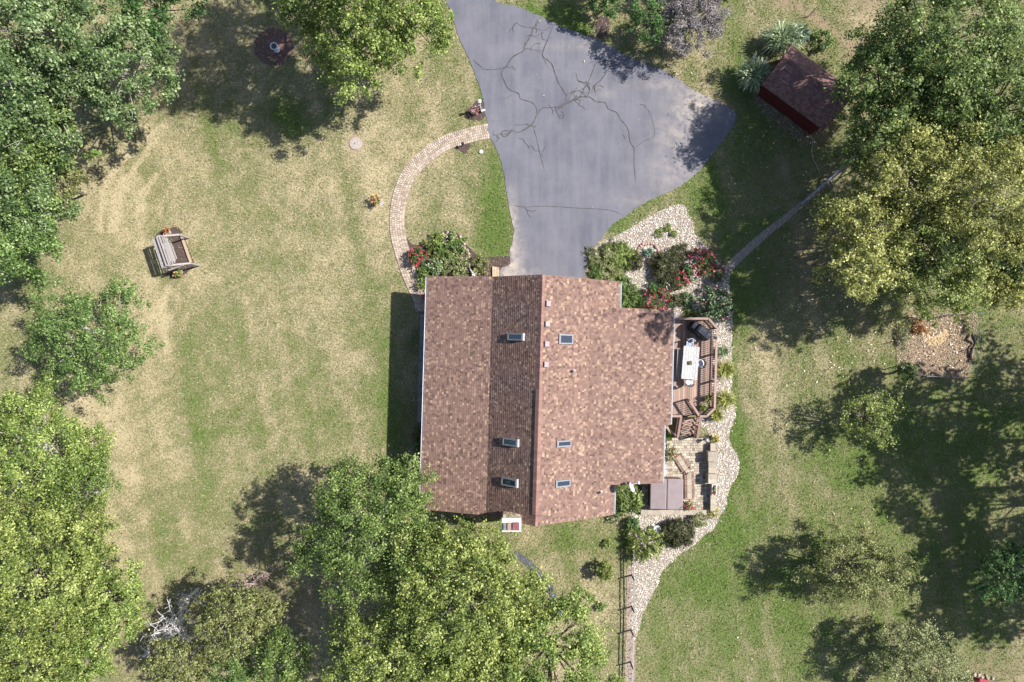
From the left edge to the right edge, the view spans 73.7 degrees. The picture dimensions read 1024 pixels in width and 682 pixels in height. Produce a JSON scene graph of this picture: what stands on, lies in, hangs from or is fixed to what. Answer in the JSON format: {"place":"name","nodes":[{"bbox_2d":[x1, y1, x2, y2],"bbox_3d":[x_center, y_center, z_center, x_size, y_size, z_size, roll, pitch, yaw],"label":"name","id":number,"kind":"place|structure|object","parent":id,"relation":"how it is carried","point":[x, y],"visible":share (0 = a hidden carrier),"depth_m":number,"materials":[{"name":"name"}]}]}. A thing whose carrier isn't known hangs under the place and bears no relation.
{"place":"outdoors","nodes":[
{"label":"outdoors","id":0,"kind":"place"},
{"bbox_2d":[0,0,1023,681],"bbox_3d":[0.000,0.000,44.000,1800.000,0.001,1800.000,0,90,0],"label":"lawn","id":1,"kind":"structure","parent":0,"point":[758,192],"depth_m":44.00,"materials":[{"name":"plant"}]},
{"bbox_2d":[0,187,71,289],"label":"tree","id":2,"kind":"object","parent":1,"relation":"on","point":[9,253],"visible":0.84,"depth_m":37.91,"materials":[{"name":"green plant"}]},
{"bbox_2d":[0,146,97,249],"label":"tree","id":3,"kind":"object","parent":1,"relation":"on","point":[37,192],"visible":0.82,"depth_m":37.92,"materials":[{"name":"green plant"}]},
{"bbox_2d":[0,86,113,193],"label":"tree","id":4,"kind":"object","parent":1,"relation":"on","point":[36,153],"visible":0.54,"depth_m":37.88,"materials":[{"name":"green plant"}]},
{"bbox_2d":[0,30,114,167],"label":"tree","id":5,"kind":"object","parent":1,"relation":"on","point":[9,118],"visible":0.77,"depth_m":36.68,"materials":[{"name":"green plant"}]},
{"bbox_2d":[0,597,120,681],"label":"tree","id":6,"kind":"object","parent":1,"relation":"on","point":[17,670],"visible":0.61,"depth_m":37.60,"materials":[{"name":"green plant"}]},
{"bbox_2d":[29,166,92,213],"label":"tree","id":7,"kind":"object","parent":1,"relation":"on","point":[76,174],"visible":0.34,"depth_m":40.42,"materials":[{"name":"green plant"}]},
{"bbox_2d":[0,367,124,516],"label":"tree","id":8,"kind":"object","parent":1,"relation":"on","point":[10,427],"visible":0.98,"depth_m":38.01,"materials":[{"name":"green plant"}]},
{"bbox_2d":[0,0,134,110],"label":"tree","id":9,"kind":"object","parent":1,"relation":"on","point":[33,15],"visible":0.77,"depth_m":36.00,"materials":[{"name":"green plant"}]},
{"bbox_2d":[0,474,135,672],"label":"tree","id":10,"kind":"object","parent":1,"relation":"on","point":[53,523],"visible":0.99,"depth_m":36.62,"materials":[{"name":"green plant"}]},
{"bbox_2d":[48,518,107,566],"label":"tree","id":11,"kind":"object","parent":1,"relation":"on","point":[68,544],"visible":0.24,"depth_m":39.57,"materials":[{"name":"green plant"}]},
{"bbox_2d":[37,434,126,519],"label":"tree","id":12,"kind":"object","parent":1,"relation":"on","point":[102,481],"visible":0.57,"depth_m":38.96,"materials":[{"name":"green plant"}]},
{"bbox_2d":[4,263,167,414],"bbox_3d":[-24.661,-0.126,40.020,8.428,8.284,8.859,0,90,0],"label":"tree","id":13,"kind":"object","parent":1,"relation":"on","point":[78,353],"visible":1,"depth_m":38.89,"materials":[{"name":"green plant"}]},
{"bbox_2d":[54,627,124,681],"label":"tree","id":14,"kind":"object","parent":1,"relation":"on","point":[100,666],"visible":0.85,"depth_m":38.09,"materials":[{"name":"green plant"}]},
{"bbox_2d":[66,551,162,661],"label":"tree","id":15,"kind":"object","parent":1,"relation":"on","point":[100,618],"visible":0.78,"depth_m":38.33,"materials":[{"name":"green plant"}]},
{"bbox_2d":[52,6,191,146],"bbox_3d":[-21.625,-14.694,39.605,7.479,9.097,7.415,0,90,0],"label":"tree","id":16,"kind":"object","parent":1,"relation":"on","point":[131,78],"visible":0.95,"depth_m":37.18,"materials":[{"name":"green plant"}]},
{"bbox_2d":[110,0,212,49],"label":"tree","id":17,"kind":"object","parent":1,"relation":"on","point":[161,12],"visible":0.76,"depth_m":38.35,"materials":[{"name":"green plant"}]},
{"bbox_2d":[140,589,196,656],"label":"dead tree","id":18,"kind":"object","parent":1,"relation":"on","point":[175,623],"visible":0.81,"depth_m":42.12,"materials":[{"name":"grey wood"}]},
{"bbox_2d":[134,631,213,681],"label":"cedar tree","id":19,"kind":"object","parent":1,"relation":"on","point":[169,675],"visible":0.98,"depth_m":39.45,"materials":[{"name":"green plant"}]},
{"bbox_2d":[155,227,194,278],"bbox_3d":[-21.825,-5.687,44.022,2.074,0.076,3.236,-21,90,0],"label":"mulch bed","id":20,"kind":"object","parent":1,"relation":"on","point":[174,238],"visible":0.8,"depth_m":43.98,"materials":[{"name":"wood"}]},
{"bbox_2d":[152,234,199,270],"bbox_3d":[-21.226,-5.607,43.042,1.712,1.915,2.275,-19,90,0],"label":"garden swing","id":21,"kind":"object","parent":20,"relation":"on","point":[167,250],"visible":0.99,"depth_m":42.38,"materials":[{"name":"grey wood"}]},
{"bbox_2d":[178,569,288,676],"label":"cedar tree","id":22,"kind":"object","parent":1,"relation":"on","point":[221,598],"visible":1,"depth_m":38.33,"materials":[{"name":"green plant"}]},
{"bbox_2d":[208,646,260,681],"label":"tree","id":23,"kind":"object","parent":1,"relation":"on","point":[240,672],"visible":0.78,"depth_m":39.63,"materials":[{"name":"green plant"}]},
{"bbox_2d":[227,566,273,600],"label":"dead tree","id":24,"kind":"object","parent":1,"relation":"on","point":[256,580],"visible":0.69,"depth_m":43.06,"materials":[{"name":"grey wood"}]},
{"bbox_2d":[237,583,289,637],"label":"cedar tree","id":25,"kind":"object","parent":1,"relation":"on","point":[268,623],"visible":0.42,"depth_m":39.48,"materials":[{"name":"green plant"}]},
{"bbox_2d":[254,28,293,65],"bbox_3d":[-15.366,-18.956,44.022,2.590,0.076,2.421,0,90,0],"label":"mulch bed","id":26,"kind":"object","parent":1,"relation":"on","point":[266,47],"visible":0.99,"depth_m":43.98,"materials":[{"name":"brown wood"}]},
{"bbox_2d":[246,625,318,681],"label":"tree","id":27,"kind":"object","parent":1,"relation":"on","point":[265,664],"visible":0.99,"depth_m":38.54,"materials":[{"name":"green plant"}]},
{"bbox_2d":[274,0,353,43],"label":"tree","id":28,"kind":"object","parent":1,"relation":"on","point":[299,19],"visible":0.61,"depth_m":37.66,"materials":[{"name":"green plant"}]},
{"bbox_2d":[245,0,441,49],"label":"tree","id":29,"kind":"object","parent":1,"relation":"on","point":[371,4],"visible":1,"depth_m":34.40,"materials":[{"name":"green plant"}]},
{"bbox_2d":[289,0,416,111],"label":"tree","id":30,"kind":"object","parent":1,"relation":"on","point":[375,36],"visible":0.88,"depth_m":37.23,"materials":[{"name":"green plant"}]},
{"bbox_2d":[270,442,450,616],"bbox_3d":[-8.016,10.435,38.959,10.090,10.355,9.976,0,90,0],"label":"tree","id":31,"kind":"object","parent":1,"relation":"on","point":[378,484],"visible":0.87,"depth_m":36.36,"materials":[{"name":"green plant"}]},
{"bbox_2d":[309,589,449,681],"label":"tree","id":32,"kind":"object","parent":1,"relation":"on","point":[357,653],"visible":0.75,"depth_m":35.65,"materials":[{"name":"green plant"}]},
{"bbox_2d":[159,16,637,681],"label":"bark chips","id":33,"kind":"object","parent":1,"relation":"on","point":[629,608],"visible":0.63,"depth_m":43.97,"materials":[{"name":"brown wood"}]},
{"bbox_2d":[349,0,459,84],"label":"tree","id":34,"kind":"object","parent":1,"relation":"on","point":[402,31],"visible":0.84,"depth_m":37.36,"materials":[{"name":"green plant"}]},
{"bbox_2d":[384,452,424,496],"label":"tree","id":35,"kind":"object","parent":1,"relation":"on","point":[399,465],"visible":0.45,"depth_m":38.50,"materials":[{"name":"green plant"}]},
{"bbox_2d":[389,124,490,312],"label":"walkway","id":36,"kind":"structure","parent":1,"relation":"on","point":[418,163],"depth_m":43.94,"materials":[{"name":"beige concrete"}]},
{"bbox_2d":[423,515,491,583],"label":"tree","id":37,"kind":"object","parent":1,"relation":"on","point":[471,531],"visible":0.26,"depth_m":37.42,"materials":[{"name":"green plant"}]},
{"bbox_2d":[406,231,509,283],"bbox_3d":[-3.371,-5.282,44.021,6.440,0.078,3.964,-9,90,0],"label":"mulch bed","id":38,"kind":"object","parent":1,"relation":"on","point":[496,264],"visible":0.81,"depth_m":43.98,"materials":[{"name":"wood"}]},
{"bbox_2d":[407,245,427,267],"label":"shrub","id":39,"kind":"object","parent":38,"relation":"on","point":[415,255],"visible":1,"depth_m":43.23,"materials":[{"name":"red plant"}]},
{"bbox_2d":[424,256,445,275],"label":"shrub","id":40,"kind":"object","parent":38,"relation":"on","point":[438,264],"visible":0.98,"depth_m":43.36,"materials":[{"name":"green plant"}]},
{"bbox_2d":[421,230,448,259],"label":"shrub","id":41,"kind":"object","parent":38,"relation":"on","point":[428,251],"visible":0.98,"depth_m":43.63,"materials":[{"name":"green plant"}]},
{"bbox_2d":[427,230,468,265],"bbox_3d":[-4.094,-5.848,43.680,2.698,0.678,2.713,0,90,0],"label":"shrub","id":42,"kind":"object","parent":38,"relation":"on","point":[458,247],"visible":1,"depth_m":43.60,"materials":[{"name":"green plant"}]},
{"bbox_2d":[441,246,471,275],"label":"shrub","id":43,"kind":"object","parent":38,"relation":"on","point":[462,271],"visible":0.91,"depth_m":43.59,"materials":[{"name":"green plant"}]},
{"bbox_2d":[371,509,571,681],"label":"tree","id":44,"kind":"object","parent":1,"relation":"on","point":[493,574],"visible":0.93,"depth_m":34.64,"materials":[{"name":"green plant"}]},
{"bbox_2d":[414,610,530,681],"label":"tree","id":45,"kind":"object","parent":1,"relation":"on","point":[492,666],"visible":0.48,"depth_m":35.35,"materials":[{"name":"green plant"}]},
{"bbox_2d":[473,565,559,657],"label":"tree","id":46,"kind":"object","parent":1,"relation":"on","point":[546,579],"visible":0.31,"depth_m":36.73,"materials":[{"name":"green plant"}]},
{"bbox_2d":[513,551,560,615],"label":"stone path","id":47,"kind":"structure","parent":1,"relation":"on","point":[527,561],"depth_m":43.95,"materials":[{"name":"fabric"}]},
{"bbox_2d":[419,274,674,531],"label":"house","id":48,"kind":"structure","parent":1,"relation":"on","point":[547,399],"depth_m":40.12,"materials":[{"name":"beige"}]},
{"bbox_2d":[417,314,424,421],"bbox_3d":[-4.602,1.787,42.508,2.917,2.665,6.966,0,90,0],"label":"front porch","id":49,"kind":"object","parent":48,"relation":"attached to","point":[420,375],"visible":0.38,"depth_m":43.65,"materials":[{"name":"white metal"}]},
{"bbox_2d":[478,578,630,681],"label":"tree","id":50,"kind":"object","parent":1,"relation":"on","point":[584,646],"visible":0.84,"depth_m":35.93,"materials":[{"name":"green plant"}]},
{"bbox_2d":[155,8,986,661],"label":"fallen leaves","id":51,"kind":"object","parent":1,"relation":"on","point":[829,328],"depth_m":43.91,"materials":[{"name":"brown plant"}]},
{"bbox_2d":[595,16,609,38],"bbox_3d":[5.828,-20.206,44.023,0.914,0.074,1.524,0,90,0],"label":"mulch bed","id":52,"kind":"object","parent":1,"relation":"on","point":[602,20],"visible":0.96,"depth_m":43.99,"materials":[{"name":"brown wood"}]},
{"bbox_2d":[583,235,623,280],"bbox_3d":[5.880,-5.239,43.750,2.816,0.541,3.085,0,90,0],"label":"shrub","id":53,"kind":"object","parent":1,"relation":"on","point":[593,259],"visible":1,"depth_m":43.72,"materials":[{"name":"green plant"}]},
{"bbox_2d":[584,0,624,18],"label":"tree","id":54,"kind":"object","parent":1,"relation":"on","point":[592,5],"visible":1,"depth_m":42.12,"materials":[{"name":"green plant"}]},
{"bbox_2d":[596,558,612,581],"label":"bush","id":55,"kind":"object","parent":1,"relation":"on","point":[603,567],"visible":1,"depth_m":42.91,"materials":[{"name":"green plant"}]},
{"bbox_2d":[604,240,641,271],"bbox_3d":[7.048,-5.397,43.759,2.570,0.521,2.306,0,90,0],"label":"shrub","id":56,"kind":"object","parent":1,"relation":"on","point":[625,249],"visible":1,"depth_m":43.71,"materials":[{"name":"green plant"}]},
{"bbox_2d":[615,484,642,519],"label":"shrub","id":57,"kind":"object","parent":1,"relation":"on","point":[620,492],"visible":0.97,"depth_m":43.14,"materials":[{"name":"green plant"}]},
{"bbox_2d":[625,565,635,681],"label":"mulch bed","id":58,"kind":"object","parent":1,"relation":"on","point":[629,636],"visible":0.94,"depth_m":43.98,"materials":[{"name":"stone"}]},
{"bbox_2d":[630,548,634,681],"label":"rail fence","id":59,"kind":"object","parent":1,"relation":"on","point":[633,610],"visible":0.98,"depth_m":43.35,"materials":[{"name":"brown wood"}]},
{"bbox_2d":[625,0,675,46],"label":"tree","id":60,"kind":"object","parent":1,"relation":"on","point":[637,17],"visible":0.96,"depth_m":41.52,"materials":[{"name":"green plant"}]},
{"bbox_2d":[595,204,732,327],"bbox_3d":[10.557,-3.971,44.024,6.398,0.072,9.406,-35,90,0],"label":"gravel bed","id":61,"kind":"object","parent":1,"relation":"on","point":[637,226],"visible":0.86,"depth_m":43.99,"materials":[{"name":"beige gravel"}]},
{"bbox_2d":[621,283,644,308],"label":"shrub","id":62,"kind":"object","parent":61,"relation":"on","point":[635,297],"visible":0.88,"depth_m":43.74,"materials":[{"name":"green plant"}]},
{"bbox_2d":[640,280,673,309],"bbox_3d":[9.339,-2.731,43.459,2.121,1.119,2.032,22,90,0],"label":"shrub","id":63,"kind":"object","parent":61,"relation":"on","point":[653,287],"visible":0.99,"depth_m":43.29,"materials":[{"name":"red plant"}]},
{"bbox_2d":[647,249,685,291],"bbox_3d":[9.923,-4.675,43.471,2.532,1.095,3.043,-33,90,0],"label":"shrub","id":64,"kind":"object","parent":61,"relation":"on","point":[658,264],"visible":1,"depth_m":43.28,"materials":[{"name":"green plant"}]},
{"bbox_2d":[669,241,693,261],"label":"shrub","id":65,"kind":"object","parent":61,"relation":"on","point":[683,246],"visible":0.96,"depth_m":43.48,"materials":[{"name":"green plant"}]},
{"bbox_2d":[686,247,717,279],"bbox_3d":[12.065,-4.985,43.380,2.155,1.277,2.044,33,90,0],"label":"shrub","id":66,"kind":"object","parent":61,"relation":"on","point":[705,269],"visible":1,"depth_m":43.22,"materials":[{"name":"red plant"}]},
{"bbox_2d":[694,284,736,323],"bbox_3d":[12.874,-2.315,43.177,2.742,1.681,2.720,0,90,0],"label":"shrub","id":67,"kind":"object","parent":61,"relation":"on","point":[712,312],"visible":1,"depth_m":42.99,"materials":[{"name":"green plant"}]},
{"bbox_2d":[595,204,742,638],"bbox_3d":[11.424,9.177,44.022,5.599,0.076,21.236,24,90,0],"label":"gravel bed","id":68,"kind":"object","parent":1,"relation":"on","point":[720,510],"visible":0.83,"depth_m":43.98,"materials":[{"name":"beige gravel"}]},
{"bbox_2d":[623,526,665,564],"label":"ornamental grass","id":69,"kind":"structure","parent":68,"relation":"on","point":[645,554],"depth_m":43.14,"materials":[{"name":"plant"}]},
{"bbox_2d":[659,516,697,550],"bbox_3d":[10.639,12.294,43.405,2.485,1.228,2.282,-30,90,0],"label":"shrub","id":70,"kind":"object","parent":68,"relation":"on","point":[673,525],"visible":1,"depth_m":43.20,"materials":[{"name":"green plant"}]},
{"bbox_2d":[716,386,736,410],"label":"ornamental grass","id":71,"kind":"object","parent":68,"relation":"on","point":[725,398],"depth_m":43.42,"materials":[{"name":"green plant"}]},
{"bbox_2d":[714,357,738,379],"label":"ornamental grass","id":72,"kind":"object","parent":68,"relation":"on","point":[726,369],"depth_m":43.43,"materials":[{"name":"green plant"}]},
{"bbox_2d":[666,317,717,438],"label":"deck","id":73,"kind":"structure","parent":1,"relation":"on","point":[686,400],"depth_m":43.10,"materials":[{"name":"brown wood"}]},
{"bbox_2d":[681,346,699,379],"bbox_3d":[11.078,1.360,42.730,0.984,0.740,2.049,4,90,0],"label":"picnic table","id":74,"kind":"object","parent":73,"relation":"on","point":[690,353],"visible":0.97,"depth_m":42.36,"materials":[{"name":"white wood"}]},
{"bbox_2d":[687,321,711,340],"bbox_3d":[11.724,-0.627,42.504,1.424,1.192,0.668,38,90,0],"label":"covered grill","id":75,"kind":"object","parent":73,"relation":"on","point":[700,331],"visible":1,"depth_m":42.17,"materials":[{"name":"black fabric"}]},
{"bbox_2d":[651,0,735,65],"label":"tree","id":76,"kind":"object","parent":1,"relation":"on","point":[695,22],"visible":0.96,"depth_m":41.08,"materials":[{"name":"grey plant"}]},
{"bbox_2d":[733,53,773,95],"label":"ornamental grass","id":77,"kind":"object","parent":1,"relation":"on","point":[752,75],"depth_m":42.83,"materials":[{"name":"green plant"}]},
{"bbox_2d":[755,44,851,133],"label":"shed","id":78,"kind":"structure","parent":1,"relation":"on","point":[792,88],"depth_m":41.54,"materials":[{"name":"brown wood"}]},
{"bbox_2d":[810,27,836,51],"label":"shrub","id":79,"kind":"object","parent":1,"relation":"on","point":[823,46],"visible":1,"depth_m":43.46,"materials":[{"name":"green plant"}]},
{"bbox_2d":[784,516,927,616],"bbox_3d":[20.944,13.822,41.202,7.984,5.858,5.989,21,90,0],"label":"tree","id":80,"kind":"object","parent":1,"relation":"on","point":[860,585],"visible":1,"depth_m":40.64,"materials":[{"name":"green plant"}]},
{"bbox_2d":[827,240,892,301],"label":"tree","id":81,"kind":"object","parent":1,"relation":"on","point":[864,274],"visible":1,"depth_m":32.31,"materials":[{"name":"green plant"}]},
{"bbox_2d":[751,87,977,379],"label":"garden litter","id":82,"kind":"object","parent":1,"relation":"on","point":[924,349],"visible":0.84,"depth_m":43.97,"materials":[{"name":"brown plant"}]},
{"bbox_2d":[801,172,943,307],"bbox_3d":[20.688,-5.553,39.767,8.333,8.743,7.387,0,90,0],"label":"tree","id":83,"kind":"object","parent":1,"relation":"on","point":[842,217],"visible":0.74,"depth_m":37.28,"materials":[{"name":"green plant"}]},
{"bbox_2d":[836,384,914,459],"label":"tree","id":84,"kind":"object","parent":1,"relation":"on","point":[871,416],"visible":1,"depth_m":40.89,"materials":[{"name":"green plant"}]},
{"bbox_2d":[820,18,947,129],"bbox_3d":[20.822,-14.528,39.470,5.716,9.321,6.370,38,90,0],"label":"tree","id":85,"kind":"object","parent":1,"relation":"on","point":[884,81],"visible":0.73,"depth_m":36.17,"materials":[{"name":"green plant"}]},
{"bbox_2d":[822,83,947,192],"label":"tree","id":86,"kind":"object","parent":1,"relation":"on","point":[876,132],"visible":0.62,"depth_m":37.27,"materials":[{"name":"green plant"}]},
{"bbox_2d":[896,359,918,382],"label":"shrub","id":87,"kind":"object","parent":1,"relation":"on","point":[908,371],"visible":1,"depth_m":42.43,"materials":[{"name":"green plant"}]},
{"bbox_2d":[851,616,974,681],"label":"tree","id":88,"kind":"object","parent":1,"relation":"on","point":[905,654],"visible":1,"depth_m":40.56,"materials":[{"name":"green plant"}]},
{"bbox_2d":[842,102,996,240],"bbox_3d":[22.244,-9.351,39.205,8.053,9.895,8.714,0,90,0],"label":"tree","id":89,"kind":"object","parent":1,"relation":"on","point":[913,202],"visible":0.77,"depth_m":36.11,"materials":[{"name":"green plant"}]},
{"bbox_2d":[834,0,1023,129],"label":"tree","id":90,"kind":"object","parent":1,"relation":"on","point":[992,41],"visible":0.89,"depth_m":35.04,"materials":[{"name":"green plant"}]},
{"bbox_2d":[897,311,985,378],"bbox_3d":[27.322,0.238,43.500,5.078,1.000,4.251,0,90,0],"label":"garden fence","id":91,"kind":"object","parent":1,"relation":"on","point":[972,352],"visible":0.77,"depth_m":43.45,"materials":[{"name":"metal"}]},
{"bbox_2d":[869,203,1019,335],"bbox_3d":[24.149,-4.136,39.627,9.064,9.037,7.909,0,90,0],"label":"tree","id":92,"kind":"object","parent":1,"relation":"on","point":[934,270],"visible":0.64,"depth_m":36.91,"materials":[{"name":"green plant"}]},
{"bbox_2d":[889,54,1007,149],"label":"tree","id":93,"kind":"object","parent":1,"relation":"on","point":[948,118],"visible":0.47,"depth_m":35.91,"materials":[{"name":"green plant"}]},
{"bbox_2d":[900,106,1023,306],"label":"tree","id":94,"kind":"object","parent":1,"relation":"on","point":[1011,167],"visible":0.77,"depth_m":35.62,"materials":[{"name":"green plant"}]},
{"bbox_2d":[933,20,1023,178],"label":"tree","id":95,"kind":"object","parent":1,"relation":"on","point":[1012,127],"visible":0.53,"depth_m":35.44,"materials":[{"name":"green plant"}]},
{"bbox_2d":[957,214,1023,315],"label":"tree","id":96,"kind":"object","parent":1,"relation":"on","point":[1016,296],"visible":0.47,"depth_m":37.80,"materials":[{"name":"green plant"}]},
{"bbox_2d":[970,534,1023,610],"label":"tree","id":97,"kind":"object","parent":1,"relation":"on","point":[1015,588],"visible":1,"depth_m":40.56,"materials":[{"name":"green plant"}]},
{"bbox_2d":[993,240,1023,280],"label":"tree","id":98,"kind":"object","parent":1,"relation":"on","point":[1014,273],"visible":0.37,"depth_m":37.23,"materials":[{"name":"green plant"}]},
{"bbox_2d":[446,0,736,277],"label":"driveway","id":99,"kind":"structure","parent":0,"point":[590,153],"depth_m":43.97,"materials":[{"name":"grey asphalt"}]},
{"bbox_2d":[639,436,710,514],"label":"patio","id":100,"kind":"structure","parent":0,"point":[692,449],"depth_m":43.91,"materials":[{"name":"beige stone"}]},
{"bbox_2d":[648,477,682,509],"bbox_3d":[9.754,9.647,43.487,2.114,0.965,1.995,0,90,0],"label":"hot tub","id":101,"kind":"object","parent":100,"relation":"on","point":[667,494],"visible":0.8,"depth_m":43.02,"materials":[{"name":"beige plastic"}]},
{"bbox_2d":[640,510,705,514],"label":"garden wall","id":102,"kind":"structure","parent":100,"relation":"on","point":[667,512],"depth_m":43.65,"materials":[{"name":"stone"}]},
{"bbox_2d":[675,453,693,498],"bbox_3d":[11.222,8.693,43.862,1.015,0.145,3.012,-15,90,0],"label":"bench","id":103,"kind":"object","parent":100,"relation":"on","point":[680,461],"visible":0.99,"depth_m":43.79,"materials":[{"name":"wood"}]},
{"bbox_2d":[755,18,804,57],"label":"ornamental grass","id":104,"kind":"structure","parent":0,"point":[782,38],"depth_m":42.72,"materials":[{"name":"green plant"}]},
{"bbox_2d":[726,154,855,272],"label":"gravel path","id":105,"kind":"structure","parent":0,"point":[740,253],"depth_m":43.99,"materials":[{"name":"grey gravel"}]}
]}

